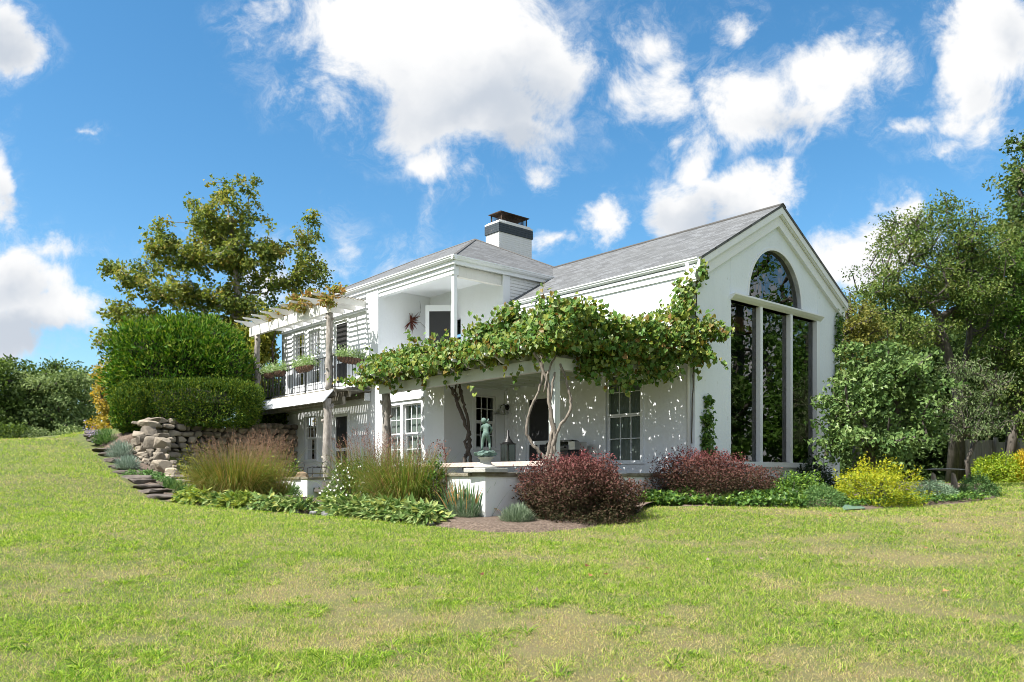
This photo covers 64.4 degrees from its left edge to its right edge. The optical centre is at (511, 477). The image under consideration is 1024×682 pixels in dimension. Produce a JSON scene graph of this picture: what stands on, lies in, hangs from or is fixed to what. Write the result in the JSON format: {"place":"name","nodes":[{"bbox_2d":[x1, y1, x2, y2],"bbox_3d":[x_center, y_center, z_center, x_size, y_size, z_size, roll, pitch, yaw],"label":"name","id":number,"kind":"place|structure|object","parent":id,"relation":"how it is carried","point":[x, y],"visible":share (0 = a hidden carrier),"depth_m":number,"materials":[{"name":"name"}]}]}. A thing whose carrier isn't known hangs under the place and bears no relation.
{"place":"outdoors","nodes":[
{"label":"outdoors","id":0,"kind":"place"},
{"bbox_2d":[87,432,162,488],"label":"soil bed","id":1,"kind":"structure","parent":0,"point":[128,436],"depth_m":27.21,"materials":[{"name":"brown soil"}]},
{"bbox_2d":[83,420,117,444],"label":"perennial","id":2,"kind":"object","parent":1,"relation":"on","point":[104,437],"visible":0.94,"depth_m":27.44,"materials":[{"name":"green plant"}]},
{"bbox_2d":[104,437,133,457],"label":"perennial","id":3,"kind":"object","parent":1,"relation":"on","point":[121,448],"visible":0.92,"depth_m":25.05,"materials":[{"name":"green plant"}]},
{"bbox_2d":[112,454,142,469],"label":"perennial","id":4,"kind":"object","parent":1,"relation":"on","point":[128,463],"visible":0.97,"depth_m":23.44,"materials":[{"name":"green plant"}]},
{"bbox_2d":[107,398,152,433],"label":"shrub","id":5,"kind":"object","parent":1,"relation":"on","point":[127,419],"visible":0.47,"depth_m":27.69,"materials":[{"name":"green plant"}]},
{"bbox_2d":[322,481,338,486],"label":"terrace floor","id":6,"kind":"structure","parent":0,"point":[323,483],"depth_m":21.05,"materials":[{"name":"grey stone"}]},
{"bbox_2d":[359,346,661,469],"bbox_3d":[-0.083,-1.115,21.740,4.576,4.069,7.880,0,0,-41],"label":"pergola","id":7,"kind":"object","parent":6,"relation":"on","point":[528,376],"visible":0.42,"depth_m":20.70,"materials":[{"name":"grey paint"}]},
{"bbox_2d":[448,384,472,471],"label":"grapevine","id":8,"kind":"object","parent":7,"relation":"attached to","point":[468,446],"visible":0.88,"depth_m":22.16,"materials":[{"name":"brown plant"}]},
{"bbox_2d":[327,257,734,463],"bbox_3d":[-0.001,-2.845,21.456,6.377,5.093,9.815,0,0,-38],"label":"grapevine","id":9,"kind":"object","parent":7,"relation":"on","point":[571,327],"visible":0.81,"depth_m":18.97,"materials":[{"name":"green plant"}]},
{"bbox_2d":[545,440,586,463],"bbox_3d":[1.469,-0.470,22.555,0.637,1.140,1.150,0,0,-41],"label":"gas grill","id":10,"kind":"object","parent":6,"relation":"on","point":[567,447],"visible":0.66,"depth_m":22.23,"materials":[{"name":"black metal"}]},
{"bbox_2d":[162,479,649,531],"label":"border soil","id":11,"kind":"structure","parent":0,"point":[487,524],"depth_m":14.73,"materials":[{"name":"brown soil"}]},
{"bbox_2d":[157,475,184,489],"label":"perennial","id":12,"kind":"object","parent":11,"relation":"on","point":[169,483],"visible":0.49,"depth_m":20.96,"materials":[{"name":"green plant"}]},
{"bbox_2d":[170,484,201,503],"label":"hosta","id":13,"kind":"object","parent":11,"relation":"on","point":[178,495],"visible":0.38,"depth_m":18.85,"materials":[{"name":"green plant"}]},
{"bbox_2d":[169,437,210,487],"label":"rose bush","id":14,"kind":"object","parent":11,"relation":"on","point":[179,463],"visible":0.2,"depth_m":22.10,"materials":[{"name":"green plant"}]},
{"bbox_2d":[178,484,218,505],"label":"hosta","id":15,"kind":"object","parent":11,"relation":"on","point":[194,497],"visible":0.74,"depth_m":18.26,"materials":[{"name":"green plant"}]},
{"bbox_2d":[199,490,233,506],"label":"hosta","id":16,"kind":"object","parent":11,"relation":"on","point":[212,495],"visible":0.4,"depth_m":18.14,"materials":[{"name":"green plant"}]},
{"bbox_2d":[210,489,248,507],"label":"hosta","id":17,"kind":"object","parent":11,"relation":"on","point":[226,497],"visible":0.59,"depth_m":17.77,"materials":[{"name":"green plant"}]},
{"bbox_2d":[166,428,299,494],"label":"ornamental grass","id":18,"kind":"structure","parent":11,"relation":"on","point":[232,475],"depth_m":20.32,"materials":[{"name":"green plant"}]},
{"bbox_2d":[230,487,258,508],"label":"hosta","id":19,"kind":"object","parent":11,"relation":"on","point":[243,497],"visible":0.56,"depth_m":17.61,"materials":[{"name":"green plant"}]},
{"bbox_2d":[240,488,285,510],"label":"hosta","id":20,"kind":"object","parent":11,"relation":"on","point":[261,498],"visible":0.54,"depth_m":17.34,"materials":[{"name":"green plant"}]},
{"bbox_2d":[255,451,283,498],"bbox_3d":[-6.162,0.022,20.597,0.763,1.440,0.625,0,0,0],"label":"fennel","id":21,"kind":"object","parent":11,"relation":"on","point":[274,491],"visible":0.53,"depth_m":20.56,"materials":[{"name":"green plant"}]},
{"bbox_2d":[226,424,316,496],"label":"ornamental grass","id":22,"kind":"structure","parent":11,"relation":"on","point":[280,475],"depth_m":21.90,"materials":[{"name":"green plant"}]},
{"bbox_2d":[260,493,304,512],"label":"hosta","id":23,"kind":"object","parent":11,"relation":"on","point":[274,506],"visible":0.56,"depth_m":17.01,"materials":[{"name":"green plant"}]},
{"bbox_2d":[276,492,319,513],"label":"hosta","id":24,"kind":"object","parent":11,"relation":"on","point":[308,504],"visible":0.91,"depth_m":16.91,"materials":[{"name":"green plant"}]},
{"bbox_2d":[314,489,345,514],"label":"hosta","id":25,"kind":"object","parent":11,"relation":"on","point":[326,502],"visible":0.3,"depth_m":16.61,"materials":[{"name":"green plant"}]},
{"bbox_2d":[317,454,369,505],"bbox_3d":[-3.398,0.175,17.286,1.678,1.379,1.214,0,0,0],"label":"aster","id":26,"kind":"object","parent":11,"relation":"on","point":[336,489],"visible":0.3,"depth_m":17.12,"materials":[{"name":"green plant"}]},
{"bbox_2d":[324,492,362,515],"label":"hosta","id":27,"kind":"object","parent":11,"relation":"on","point":[336,507],"visible":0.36,"depth_m":16.32,"materials":[{"name":"green plant"}]},
{"bbox_2d":[335,493,374,517],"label":"hosta","id":28,"kind":"object","parent":11,"relation":"on","point":[344,511],"visible":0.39,"depth_m":16.09,"materials":[{"name":"green plant"}]},
{"bbox_2d":[305,424,413,498],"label":"ornamental grass","id":29,"kind":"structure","parent":11,"relation":"on","point":[355,458],"depth_m":17.50,"materials":[{"name":"green plant"}]},
{"bbox_2d":[348,497,386,519],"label":"hosta","id":30,"kind":"object","parent":11,"relation":"on","point":[358,513],"visible":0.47,"depth_m":15.81,"materials":[{"name":"green plant"}]},
{"bbox_2d":[360,492,402,519],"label":"hosta","id":31,"kind":"object","parent":11,"relation":"on","point":[384,498],"visible":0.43,"depth_m":15.75,"materials":[{"name":"green plant"}]},
{"bbox_2d":[370,494,416,520],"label":"hosta","id":32,"kind":"object","parent":11,"relation":"on","point":[396,502],"visible":0.42,"depth_m":15.59,"materials":[{"name":"green plant"}]},
{"bbox_2d":[335,434,460,506],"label":"ornamental grass","id":33,"kind":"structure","parent":11,"relation":"on","point":[402,481],"depth_m":16.42,"materials":[{"name":"green plant"}]},
{"bbox_2d":[386,493,436,523],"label":"hosta","id":34,"kind":"object","parent":11,"relation":"on","point":[399,514],"visible":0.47,"depth_m":15.27,"materials":[{"name":"green plant"}]},
{"bbox_2d":[400,497,456,525],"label":"hosta","id":35,"kind":"object","parent":11,"relation":"on","point":[418,513],"visible":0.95,"depth_m":15.06,"materials":[{"name":"green plant"}]},
{"bbox_2d":[422,454,449,508],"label":"rose bush","id":36,"kind":"object","parent":11,"relation":"on","point":[436,480],"visible":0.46,"depth_m":16.41,"materials":[{"name":"green plant"}]},
{"bbox_2d":[446,496,484,517],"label":"lavender","id":37,"kind":"object","parent":11,"relation":"on","point":[468,512],"visible":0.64,"depth_m":15.60,"materials":[{"name":"green plant"}]},
{"bbox_2d":[430,477,501,516],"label":"iris clump","id":38,"kind":"object","parent":11,"relation":"on","point":[463,493],"visible":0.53,"depth_m":15.77,"materials":[{"name":"green plant"}]},
{"bbox_2d":[496,501,539,521],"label":"lavender","id":39,"kind":"object","parent":11,"relation":"on","point":[517,513],"visible":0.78,"depth_m":14.94,"materials":[{"name":"green plant"}]},
{"bbox_2d":[360,472,684,516],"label":"terrace wall","id":40,"kind":"structure","parent":11,"relation":"on","point":[495,491],"depth_m":15.96,"materials":[{"name":"paint"}]},
{"bbox_2d":[464,418,507,472],"bbox_3d":[-0.513,-0.636,15.895,0.620,1.073,0.620,0,0,45],"label":"statue","id":41,"kind":"object","parent":40,"relation":"on","point":[485,457],"visible":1,"depth_m":15.80,"materials":[{"name":"metal"}]},
{"bbox_2d":[419,461,557,476],"bbox_3d":[-0.701,-0.135,20.009,0.440,0.470,5.100,0,0,-41],"label":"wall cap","id":42,"kind":"object","parent":40,"relation":"on","point":[505,464],"visible":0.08,"depth_m":19.22,"materials":[{"name":"white stone"}]},
{"bbox_2d":[500,430,515,461],"bbox_3d":[-0.095,-0.752,19.398,0.300,0.760,0.300,0,0,-41],"label":"lantern","id":43,"kind":"object","parent":42,"relation":"on","point":[507,441],"visible":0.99,"depth_m":19.36,"materials":[{"name":"black metal"}]},
{"bbox_2d":[510,444,654,524],"bbox_3d":[1.341,0.123,16.048,2.792,1.611,2.568,0,0,0],"label":"barberry shrub","id":44,"kind":"object","parent":11,"relation":"on","point":[571,488],"visible":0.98,"depth_m":15.35,"materials":[{"name":"red plant"}]},
{"bbox_2d":[0,427,1023,681],"bbox_3d":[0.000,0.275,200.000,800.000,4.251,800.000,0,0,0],"label":"lawn","id":45,"kind":"structure","parent":0,"point":[580,617],"depth_m":8.68,"materials":[{"name":"plant"}]},
{"bbox_2d":[0,421,32,438],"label":"hillside bush","id":46,"kind":"object","parent":45,"relation":"on","point":[5,432],"visible":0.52,"depth_m":45.56,"materials":[{"name":"green plant"}]},
{"bbox_2d":[0,353,52,430],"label":"tree","id":47,"kind":"object","parent":45,"relation":"on","point":[5,378],"visible":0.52,"depth_m":49.17,"materials":[{"name":"green plant"}]},
{"bbox_2d":[10,423,49,437],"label":"hillside bush","id":48,"kind":"object","parent":45,"relation":"on","point":[40,432],"visible":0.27,"depth_m":46.54,"materials":[{"name":"green plant"}]},
{"bbox_2d":[2,366,111,435],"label":"tree","id":49,"kind":"object","parent":45,"relation":"on","point":[49,392],"visible":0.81,"depth_m":50.21,"materials":[{"name":"green plant"}]},
{"bbox_2d":[26,356,99,399],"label":"tree","id":50,"kind":"object","parent":45,"relation":"on","point":[45,369],"visible":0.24,"depth_m":60.73,"materials":[{"name":"green plant"}]},
{"bbox_2d":[48,424,89,435],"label":"hillside bush","id":51,"kind":"object","parent":45,"relation":"on","point":[69,430],"visible":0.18,"depth_m":44.54,"materials":[{"name":"green plant"}]},
{"bbox_2d":[83,357,117,429],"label":"amber bush","id":52,"kind":"object","parent":45,"relation":"on","point":[102,406],"visible":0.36,"depth_m":33.05,"materials":[{"name":"yellow plant"}]},
{"bbox_2d":[90,307,260,413],"bbox_3d":[-12.520,-4.039,30.365,6.048,4.890,4.700,0,0,0],"label":"round hedge","id":53,"kind":"object","parent":45,"relation":"on","point":[160,346],"visible":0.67,"depth_m":29.29,"materials":[{"name":"green plant"}]},
{"bbox_2d":[88,172,334,427],"bbox_3d":[-13.856,-8.056,37.770,10.925,12.415,4.326,0,0,-5],"label":"sycamore tree","id":54,"kind":"object","parent":45,"relation":"on","point":[224,237],"visible":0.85,"depth_m":37.49,"materials":[{"name":"green plant"}]},
{"bbox_2d":[131,417,297,483],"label":"stone wall","id":55,"kind":"structure","parent":45,"relation":"on","point":[153,442],"depth_m":28.35,"materials":[{"name":"grey stone"}]},
{"bbox_2d":[107,375,266,432],"bbox_3d":[-11.476,-2.565,28.701,5.289,2.163,2.757,0,0,0],"label":"clipped hedge","id":56,"kind":"object","parent":55,"relation":"on","point":[208,406],"visible":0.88,"depth_m":28.10,"materials":[{"name":"green plant"}]},
{"bbox_2d":[260,379,288,429],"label":"dark shrub","id":57,"kind":"object","parent":45,"relation":"on","point":[278,418],"visible":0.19,"depth_m":32.24,"materials":[{"name":"green plant"}]},
{"bbox_2d":[284,477,336,496],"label":"patio wall","id":58,"kind":"structure","parent":45,"relation":"on","point":[310,484],"depth_m":24.33,"materials":[{"name":"stone"}]},
{"bbox_2d":[252,203,847,487],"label":"white house","id":59,"kind":"structure","parent":45,"relation":"on","point":[771,292],"depth_m":24.60,"materials":[{"name":"paint"}]},
{"bbox_2d":[230,306,280,391],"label":"vine","id":60,"kind":"object","parent":59,"relation":"attached to","point":[268,343],"visible":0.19,"depth_m":32.22,"materials":[{"name":"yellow plant"}]},
{"bbox_2d":[270,358,290,376],"bbox_3d":[-8.367,-3.982,29.398,0.740,0.709,0.869,0,0,-41],"label":"railing basket","id":61,"kind":"object","parent":59,"relation":"attached to","point":[281,370],"visible":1,"depth_m":29.24,"materials":[{"name":"green plant"}]},
{"bbox_2d":[291,330,305,388],"bbox_3d":[-8.225,-4.575,31.519,0.195,2.170,1.140,0,0,-41],"label":"window","id":62,"kind":"structure","parent":59,"relation":"in","point":[300,340],"depth_m":31.64,"materials":[{"name":"white paint"}]},
{"bbox_2d":[234,292,365,388],"bbox_3d":[-7.772,-4.468,29.372,2.075,3.124,6.500,0,0,-41],"label":"pergola","id":63,"kind":"object","parent":59,"relation":"on","point":[280,322],"visible":0.84,"depth_m":28.65,"materials":[{"name":"white paint"}]},
{"bbox_2d":[265,282,347,320],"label":"vine","id":64,"kind":"object","parent":63,"relation":"on","point":[325,301],"visible":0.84,"depth_m":27.32,"materials":[{"name":"yellow plant"}]},
{"bbox_2d":[289,350,321,372],"bbox_3d":[-7.143,-3.963,27.970,0.899,0.728,1.456,0,0,-41],"label":"railing basket","id":65,"kind":"object","parent":59,"relation":"attached to","point":[304,364],"visible":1,"depth_m":27.76,"materials":[{"name":"green plant"}]},
{"bbox_2d":[302,413,317,461],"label":"window","id":66,"kind":"structure","parent":59,"relation":"in","point":[311,422],"depth_m":30.93,"materials":[{"name":"white paint"}]},
{"bbox_2d":[307,325,321,385],"bbox_3d":[-7.381,-4.575,30.563,0.195,2.170,1.130,0,0,-41],"label":"window","id":67,"kind":"structure","parent":59,"relation":"in","point":[316,335],"depth_m":30.60,"materials":[{"name":"white paint"}]},
{"bbox_2d":[332,410,348,476],"bbox_3d":[-6.112,-1.160,29.095,0.100,2.420,1.170,0,0,-41],"label":"screen door","id":68,"kind":"structure","parent":59,"relation":"in","point":[341,422],"depth_m":29.19,"materials":[{"name":"white paint"}]},
{"bbox_2d":[333,316,348,385],"bbox_3d":[-6.095,-4.450,29.076,0.100,2.500,1.120,0,0,-41],"label":"screen door","id":69,"kind":"structure","parent":59,"relation":"in","point":[340,328],"depth_m":29.13,"materials":[{"name":"white paint"}]},
{"bbox_2d":[334,344,367,364],"bbox_3d":[-5.331,-4.147,26.929,1.243,0.810,0.744,0,0,-41],"label":"railing basket","id":70,"kind":"object","parent":59,"relation":"attached to","point":[350,357],"visible":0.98,"depth_m":26.81,"materials":[{"name":"green plant"}]},
{"bbox_2d":[381,402,400,461],"bbox_3d":[-3.766,-1.357,25.951,0.280,1.995,1.220,0,0,-41],"label":"window","id":71,"kind":"structure","parent":59,"relation":"in","point":[395,410],"depth_m":26.05,"materials":[{"name":"white paint"}]},
{"bbox_2d":[401,399,422,463],"bbox_3d":[-3.006,-1.365,25.089,0.280,2.010,1.210,0,0,-41],"label":"window","id":72,"kind":"structure","parent":59,"relation":"in","point":[415,419],"depth_m":25.30,"materials":[{"name":"white paint"}]},
{"bbox_2d":[425,305,451,346],"bbox_3d":[-2.406,-4.500,27.131,0.970,2.500,0.049,0,0,2],"label":"storm door","id":73,"kind":"structure","parent":59,"relation":"in","point":[438,318],"depth_m":27.13,"materials":[{"name":"white paint"}]},
{"bbox_2d":[472,391,499,449],"bbox_3d":[-0.829,-1.730,24.888,1.080,1.780,0.195,0,0,-41],"label":"window","id":74,"kind":"structure","parent":59,"relation":"in","point":[486,395],"depth_m":24.98,"materials":[{"name":"white paint"}]},
{"bbox_2d":[523,392,548,472],"bbox_3d":[0.785,-1.325,24.252,0.100,2.410,1.220,0,0,-41],"label":"screen door","id":75,"kind":"structure","parent":59,"relation":"in","point":[538,427],"depth_m":24.35,"materials":[{"name":"white paint"}]},
{"bbox_2d":[602,376,644,463],"bbox_3d":[3.029,-1.695,21.797,0.280,2.670,1.490,0,0,-41],"label":"window","id":76,"kind":"structure","parent":59,"relation":"in","point":[626,419],"depth_m":21.94,"materials":[{"name":"glass"}]},
{"bbox_2d":[691,280,718,461],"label":"ivy","id":77,"kind":"object","parent":59,"relation":"attached to","point":[708,438],"visible":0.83,"depth_m":20.14,"materials":[{"name":"green plant"}]},
{"bbox_2d":[747,248,802,309],"bbox_3d":[7.253,-5.575,22.488,2.830,1.490,0.140,0,0,-41],"label":"window","id":78,"kind":"structure","parent":59,"relation":"in","point":[768,249],"depth_m":22.76,"materials":[{"name":"white paint"}]},
{"bbox_2d":[730,292,824,467],"bbox_3d":[7.319,-2.520,22.526,4.680,4.480,0.390,0,0,-41],"label":"window","id":79,"kind":"structure","parent":59,"relation":"in","point":[815,325],"depth_m":22.93,"materials":[{"name":"white paint"}]},
{"bbox_2d":[829,307,845,464],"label":"ivy","id":80,"kind":"object","parent":59,"relation":"attached to","point":[839,329],"visible":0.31,"depth_m":24.57,"materials":[{"name":"green plant"}]},
{"bbox_2d":[840,296,899,488],"bbox_3d":[11.522,-2.891,26.982,2.255,6.599,2.512,0,0,0],"label":"smoke bush","id":81,"kind":"object","parent":45,"relation":"on","point":[854,330],"visible":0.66,"depth_m":26.65,"materials":[{"name":"green plant"}]},
{"bbox_2d":[840,280,949,472],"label":"woodland tree","id":82,"kind":"object","parent":45,"relation":"on","point":[881,336],"depth_m":44.55,"materials":[{"name":"green plant"}]},
{"bbox_2d":[840,318,970,481],"bbox_3d":[17.496,-3.182,36.007,6.500,7.409,4.533,0,0,0],"label":"understory shrub","id":83,"kind":"object","parent":45,"relation":"on","point":[939,452],"visible":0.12,"depth_m":34.85,"materials":[{"name":"green plant"}]},
{"bbox_2d":[838,188,1023,482],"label":"crab apple tree","id":84,"kind":"object","parent":45,"relation":"on","point":[971,294],"visible":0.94,"depth_m":29.61,"materials":[{"name":"green plant"}]},
{"bbox_2d":[886,311,1002,475],"bbox_3d":[19.764,-3.672,38.079,6.425,8.212,4.768,0,0,0],"label":"understory shrub","id":85,"kind":"object","parent":45,"relation":"on","point":[958,351],"visible":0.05,"depth_m":37.02,"materials":[{"name":"green plant"}]},
{"bbox_2d":[918,229,1015,480],"bbox_3d":[17.831,-4.662,32.145,3.830,9.644,3.733,0,0,0],"label":"grey tree","id":86,"kind":"object","parent":45,"relation":"on","point":[969,333],"visible":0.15,"depth_m":30.92,"materials":[{"name":"brown plant"}]},
{"bbox_2d":[927,300,1022,458],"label":"understory shrub","id":87,"kind":"object","parent":45,"relation":"on","point":[1002,437],"visible":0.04,"depth_m":37.95,"materials":[{"name":"green plant"}]},
{"bbox_2d":[932,351,1023,478],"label":"weeping shrub","id":88,"kind":"object","parent":45,"relation":"on","point":[989,391],"visible":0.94,"depth_m":25.25,"materials":[{"name":"green plant"}]},
{"bbox_2d":[962,319,1023,461],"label":"dogwood tree","id":89,"kind":"object","parent":45,"relation":"on","point":[1004,357],"visible":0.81,"depth_m":29.65,"materials":[{"name":"green plant"}]},
{"bbox_2d":[964,448,1023,482],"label":"golden shrub","id":90,"kind":"object","parent":45,"relation":"on","point":[1001,467],"visible":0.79,"depth_m":28.64,"materials":[{"name":"yellow plant"}]},
{"bbox_2d":[965,437,1023,475],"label":"board fence","id":91,"kind":"object","parent":45,"relation":"on","point":[990,447],"visible":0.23,"depth_m":31.99,"materials":[{"name":"grey wood"}]},
{"bbox_2d":[971,248,1023,452],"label":"katsura tree","id":92,"kind":"object","parent":45,"relation":"on","point":[1018,319],"visible":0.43,"depth_m":30.60,"materials":[{"name":"green plant"}]},
{"bbox_2d":[974,129,1023,439],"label":"maple tree","id":93,"kind":"object","parent":45,"relation":"on","point":[1015,206],"visible":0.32,"depth_m":36.42,"materials":[{"name":"green plant"}]},
{"bbox_2d":[1004,448,1023,481],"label":"golden shrub","id":94,"kind":"object","parent":45,"relation":"on","point":[1021,454],"visible":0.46,"depth_m":28.52,"materials":[{"name":"yellow plant"}]},
{"bbox_2d":[0,0,1023,421],"label":"sky","id":95,"kind":"structure","parent":0,"point":[605,125],"materials":[{"name":"blue"}]},
{"bbox_2d":[667,483,995,508],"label":"side bed soil","id":96,"kind":"structure","parent":0,"point":[874,507],"depth_m":19.10,"materials":[{"name":"brown soil"}]},
{"bbox_2d":[643,444,790,505],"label":"barberry shrub","id":97,"kind":"object","parent":96,"relation":"on","point":[720,477],"visible":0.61,"depth_m":18.53,"materials":[{"name":"red plant"}]},
{"bbox_2d":[633,484,808,507],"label":"ivy ground cover","id":98,"kind":"object","parent":96,"relation":"on","point":[777,497],"visible":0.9,"depth_m":17.88,"materials":[{"name":"green plant"}]},
{"bbox_2d":[766,469,828,496],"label":"boxwood","id":99,"kind":"object","parent":96,"relation":"on","point":[788,483],"visible":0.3,"depth_m":20.23,"materials":[{"name":"green plant"}]},
{"bbox_2d":[792,452,840,490],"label":"dark shrub","id":100,"kind":"object","parent":96,"relation":"on","point":[810,466],"visible":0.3,"depth_m":22.68,"materials":[{"name":"green plant"}]},
{"bbox_2d":[800,482,848,506],"bbox_3d":[6.982,0.408,18.378,1.325,0.641,1.166,0,0,0],"label":"catmint","id":101,"kind":"object","parent":96,"relation":"on","point":[833,493],"visible":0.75,"depth_m":18.16,"materials":[{"name":"green plant"}]},
{"bbox_2d":[831,454,939,507],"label":"golden shrub","id":102,"kind":"object","parent":96,"relation":"on","point":[848,488],"visible":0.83,"depth_m":18.30,"materials":[{"name":"yellow plant"}]},
{"bbox_2d":[804,335,969,495],"bbox_3d":[9.561,-1.499,20.799,4.358,4.370,2.837,0,0,-26],"label":"lilac shrub","id":103,"kind":"object","parent":96,"relation":"on","point":[898,378],"visible":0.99,"depth_m":20.59,"materials":[{"name":"green plant"}]},
{"bbox_2d":[839,490,990,505],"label":"bed ground cover","id":104,"kind":"object","parent":96,"relation":"on","point":[972,495],"visible":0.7,"depth_m":19.31,"materials":[{"name":"green plant"}]},
{"bbox_2d":[909,478,957,498],"bbox_3d":[10.461,0.332,20.185,1.380,0.636,1.106,0,0,0],"label":"santolina","id":105,"kind":"object","parent":96,"relation":"on","point":[930,485],"visible":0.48,"depth_m":20.07,"materials":[{"name":"green plant"}]},
{"bbox_2d":[925,468,965,488],"bbox_3d":[11.985,0.098,22.518,1.031,0.693,0.372,0,0,6],"label":"garden bench","id":106,"kind":"object","parent":96,"relation":"on","point":[954,482],"visible":0.71,"depth_m":22.41,"materials":[{"name":"stone"}]},
{"bbox_2d":[955,471,1002,496],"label":"perennial","id":107,"kind":"object","parent":96,"relation":"on","point":[987,485],"visible":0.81,"depth_m":21.06,"materials":[{"name":"green plant"}]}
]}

